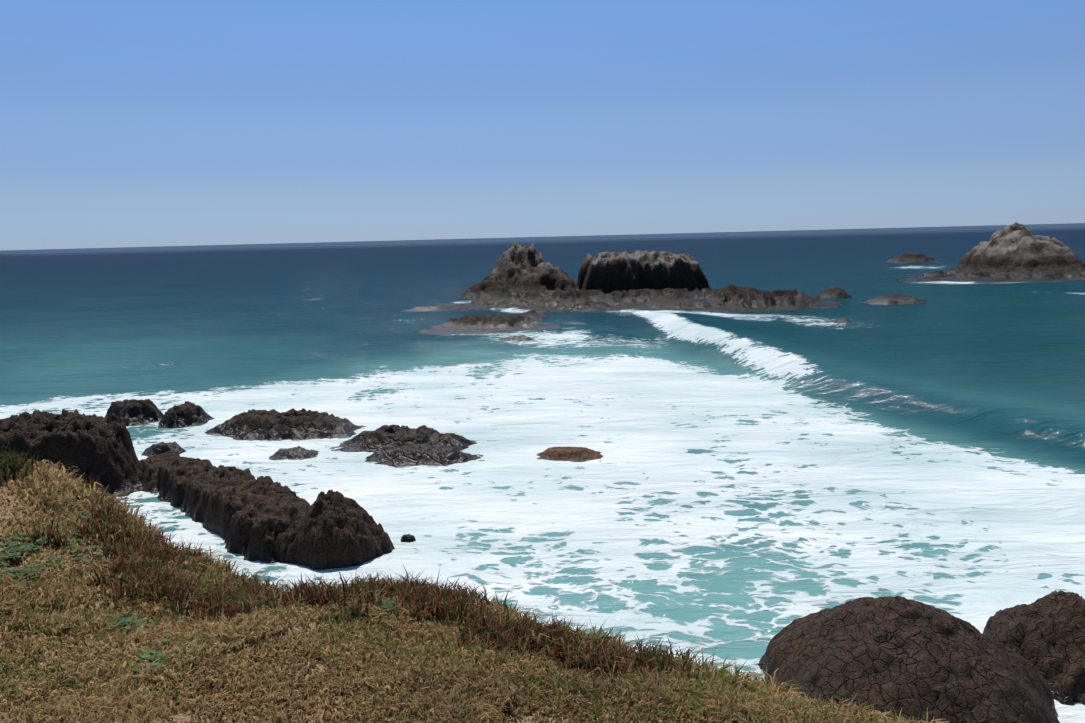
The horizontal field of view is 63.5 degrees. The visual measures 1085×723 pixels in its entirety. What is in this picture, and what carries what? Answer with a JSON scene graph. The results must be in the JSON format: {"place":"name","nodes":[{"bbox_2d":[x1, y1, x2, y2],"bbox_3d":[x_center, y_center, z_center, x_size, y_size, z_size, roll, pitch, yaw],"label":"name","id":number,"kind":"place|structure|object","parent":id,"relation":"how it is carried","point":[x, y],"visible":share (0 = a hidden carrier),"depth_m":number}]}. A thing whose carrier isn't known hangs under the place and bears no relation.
{"place":"outdoors","nodes":[
{"label":"outdoors","id":0,"kind":"place"},
{"bbox_2d":[0,464,688,722],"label":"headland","id":1,"kind":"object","parent":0,"point":[312,624],"visible":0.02,"depth_m":4.77},
{"bbox_2d":[0,446,38,485],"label":"scrub","id":2,"kind":"object","parent":1,"relation":"on","point":[11,463],"visible":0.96,"depth_m":8.12},
{"bbox_2d":[0,478,440,670],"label":"creeper leaves","id":3,"kind":"object","parent":1,"relation":"on","point":[31,547],"visible":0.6,"depth_m":6.02},
{"bbox_2d":[12,471,707,679],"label":"spiky plants","id":4,"kind":"object","parent":1,"relation":"on","point":[417,592],"visible":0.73,"depth_m":5.71},
{"bbox_2d":[0,457,947,722],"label":"grass","id":5,"kind":"structure","parent":0,"point":[432,679],"depth_m":4.43},
{"bbox_2d":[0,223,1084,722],"bbox_3d":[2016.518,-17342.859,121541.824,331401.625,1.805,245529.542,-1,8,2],"label":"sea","id":6,"kind":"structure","parent":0,"point":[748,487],"depth_m":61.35},
{"bbox_2d":[0,408,143,499],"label":"outcrop","id":7,"kind":"object","parent":6,"relation":"in","point":[83,443],"visible":0.33,"depth_m":43.54},
{"bbox_2d":[141,450,309,562],"bbox_3d":[-15.368,6.193,40.920,18.109,2.483,18.858,-1,8,2],"label":"cliff rock row","id":8,"kind":"object","parent":6,"relation":"in","point":[241,512],"visible":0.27,"depth_m":37.66},
{"bbox_2d":[105,399,484,466],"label":"reef","id":9,"kind":"object","parent":6,"relation":"in","point":[396,445],"visible":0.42,"depth_m":54.40},
{"bbox_2d":[274,489,415,569],"bbox_3d":[-8.182,6.562,34.248,8.938,3.272,7.022,-1,8,2],"label":"cliff boulder","id":10,"kind":"object","parent":6,"relation":"in","point":[331,529],"visible":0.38,"depth_m":33.30},
{"bbox_2d":[405,306,559,340],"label":"reef","id":11,"kind":"object","parent":6,"relation":"in","point":[485,324],"visible":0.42,"depth_m":118.60},
{"bbox_2d":[536,446,602,461],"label":"tan rock","id":12,"kind":"object","parent":6,"relation":"in","point":[575,454],"visible":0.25,"depth_m":48.00},
{"bbox_2d":[817,286,927,322],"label":"rocks","id":13,"kind":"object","parent":6,"relation":"in","point":[838,292],"depth_m":142.89},
{"bbox_2d":[756,595,1059,722],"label":"rock","id":14,"kind":"object","parent":6,"relation":"in","point":[915,659],"visible":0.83,"depth_m":20.97},
{"bbox_2d":[983,590,1084,705],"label":"rock","id":15,"kind":"object","parent":6,"relation":"in","point":[1045,635],"visible":0.4,"depth_m":23.46},
{"bbox_2d":[0,0,1084,249],"label":"sky","id":16,"kind":"structure","parent":0,"point":[124,123]},
{"bbox_2d":[436,242,861,312],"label":"island","id":17,"kind":"structure","parent":0,"point":[652,280],"depth_m":160.40},
{"bbox_2d":[880,222,1084,282],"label":"island","id":18,"kind":"structure","parent":0,"point":[1016,252],"depth_m":214.67}
]}

